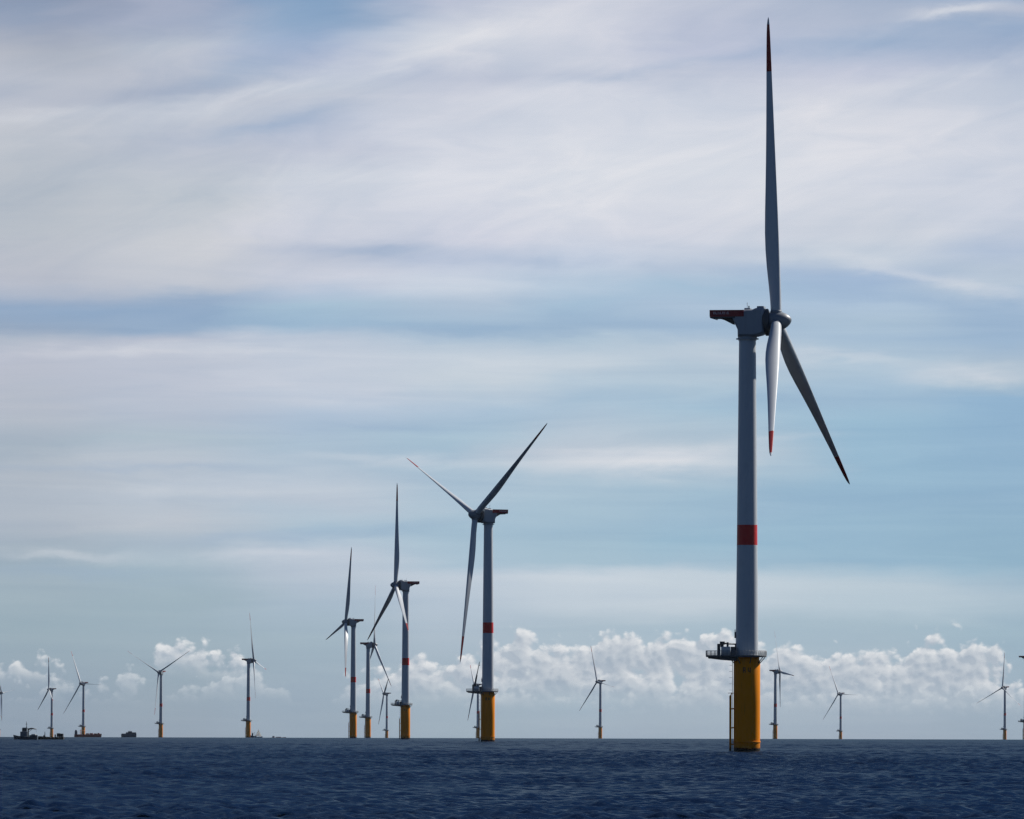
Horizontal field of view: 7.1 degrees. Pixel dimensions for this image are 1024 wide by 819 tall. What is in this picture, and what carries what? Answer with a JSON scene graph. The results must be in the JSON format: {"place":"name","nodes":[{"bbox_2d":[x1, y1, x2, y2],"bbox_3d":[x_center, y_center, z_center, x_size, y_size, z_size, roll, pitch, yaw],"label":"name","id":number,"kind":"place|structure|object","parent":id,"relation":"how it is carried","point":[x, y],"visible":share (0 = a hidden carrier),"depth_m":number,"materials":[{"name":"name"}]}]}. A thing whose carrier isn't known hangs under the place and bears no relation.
{"place":"outdoors","nodes":[
{"label":"outdoors","id":0,"kind":"place"},
{"bbox_2d":[0,737,1023,818],"bbox_3d":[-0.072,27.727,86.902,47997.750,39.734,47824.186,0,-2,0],"label":"sea","id":1,"kind":"structure","parent":0,"point":[291,778],"depth_m":833.96,"materials":[{"name":"liquid"}]},
{"bbox_2d":[0,686,11,717],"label":"wind turbine","id":2,"kind":"object","parent":1,"relation":"in","point":[1,692],"visible":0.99,"depth_m":18489.76,"materials":[{"name":"white paint"}]},
{"bbox_2d":[13,721,37,739],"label":"crane ship","id":3,"kind":"object","parent":1,"relation":"on","point":[24,734],"visible":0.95,"depth_m":4043.86,"materials":[{"name":"grey paint"}]},
{"bbox_2d":[38,657,55,736],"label":"wind turbine","id":4,"kind":"object","parent":1,"relation":"in","point":[51,723],"visible":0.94,"depth_m":17327.39,"materials":[{"name":"white paint"}]},
{"bbox_2d":[38,733,63,739],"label":"barge","id":5,"kind":"object","parent":1,"relation":"on","point":[60,736],"visible":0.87,"depth_m":4191.67,"materials":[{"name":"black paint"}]},
{"bbox_2d":[63,652,96,733],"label":"wind turbine","id":6,"kind":"object","parent":1,"relation":"in","point":[82,726],"visible":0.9,"depth_m":15597.28,"materials":[{"name":"white paint"}]},
{"bbox_2d":[74,730,101,736],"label":"cargo ship","id":7,"kind":"object","parent":1,"relation":"on","point":[76,734],"visible":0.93,"depth_m":9289.45,"materials":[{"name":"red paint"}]},
{"bbox_2d":[121,731,136,736],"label":"ferry","id":8,"kind":"object","parent":1,"relation":"on","point":[130,734],"visible":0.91,"depth_m":8789.97,"materials":[{"name":"grey paint"}]},
{"bbox_2d":[129,651,188,736],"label":"wind turbine","id":9,"kind":"object","parent":1,"relation":"in","point":[160,721],"visible":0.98,"depth_m":13147.99,"materials":[{"name":"yellow paint"}]},
{"bbox_2d":[241,612,264,737],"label":"wind turbine","id":10,"kind":"object","parent":1,"relation":"in","point":[247,718],"visible":0.98,"depth_m":11182.76,"materials":[{"name":"yellow paint"}]},
{"bbox_2d":[254,729,262,737],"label":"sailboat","id":11,"kind":"object","parent":1,"relation":"on","point":[258,734],"visible":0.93,"depth_m":7594.16,"materials":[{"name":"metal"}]},
{"bbox_2d":[326,547,363,737],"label":"wind turbine","id":12,"kind":"object","parent":1,"relation":"in","point":[352,622],"visible":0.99,"depth_m":7449.09,"materials":[{"name":"yellow paint"}]},
{"bbox_2d":[359,615,391,737],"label":"wind turbine","id":13,"kind":"object","parent":1,"relation":"in","point":[367,716],"visible":0.99,"depth_m":9281.35,"materials":[{"name":"yellow paint"}]},
{"bbox_2d":[378,679,390,737],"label":"wind turbine","id":14,"kind":"object","parent":1,"relation":"in","point":[386,727],"visible":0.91,"depth_m":18450.98,"materials":[{"name":"yellow paint"}]},
{"bbox_2d":[367,485,419,738],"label":"wind turbine","id":15,"kind":"object","parent":1,"relation":"in","point":[396,585],"visible":0.98,"depth_m":5617.27,"materials":[{"name":"yellow paint"}]},
{"bbox_2d":[468,666,481,737],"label":"wind turbine","id":16,"kind":"object","parent":1,"relation":"in","point":[477,729],"visible":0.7,"depth_m":15784.14,"materials":[{"name":"yellow paint"}]},
{"bbox_2d":[407,424,546,740],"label":"wind turbine","id":17,"kind":"object","parent":1,"relation":"in","point":[484,514],"visible":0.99,"depth_m":3807.53,"materials":[{"name":"yellow paint"}]},
{"bbox_2d":[579,649,612,737],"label":"wind turbine","id":18,"kind":"object","parent":1,"relation":"in","point":[600,683],"visible":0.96,"depth_m":14842.37,"materials":[{"name":"yellow paint"}]},
{"bbox_2d":[706,17,849,751],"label":"wind turbine","id":19,"kind":"object","parent":1,"relation":"in","point":[752,325],"visible":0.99,"depth_m":2004.12,"materials":[{"name":"yellow paint"}]},
{"bbox_2d":[769,638,793,738],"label":"wind turbine","id":20,"kind":"object","parent":1,"relation":"in","point":[774,722],"visible":0.99,"depth_m":12696.85,"materials":[{"name":"yellow paint"}]},
{"bbox_2d":[825,667,849,738],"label":"wind turbine","id":21,"kind":"object","parent":1,"relation":"in","point":[840,694],"visible":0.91,"depth_m":18060.31,"materials":[{"name":"yellow paint"}]},
{"bbox_2d":[979,653,1016,739],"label":"wind turbine","id":22,"kind":"object","parent":1,"relation":"in","point":[1004,688],"visible":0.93,"depth_m":16116.13,"materials":[{"name":"yellow paint"}]},
{"bbox_2d":[1018,656,1023,739],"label":"wind turbine","id":23,"kind":"object","parent":1,"relation":"in","point":[1021,720],"visible":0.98,"depth_m":10563.12,"materials":[{"name":"yellow paint"}]},
{"bbox_2d":[0,0,1023,739],"label":"sky","id":24,"kind":"structure","parent":0,"point":[261,260],"materials":[{"name":"blue"}]}
]}

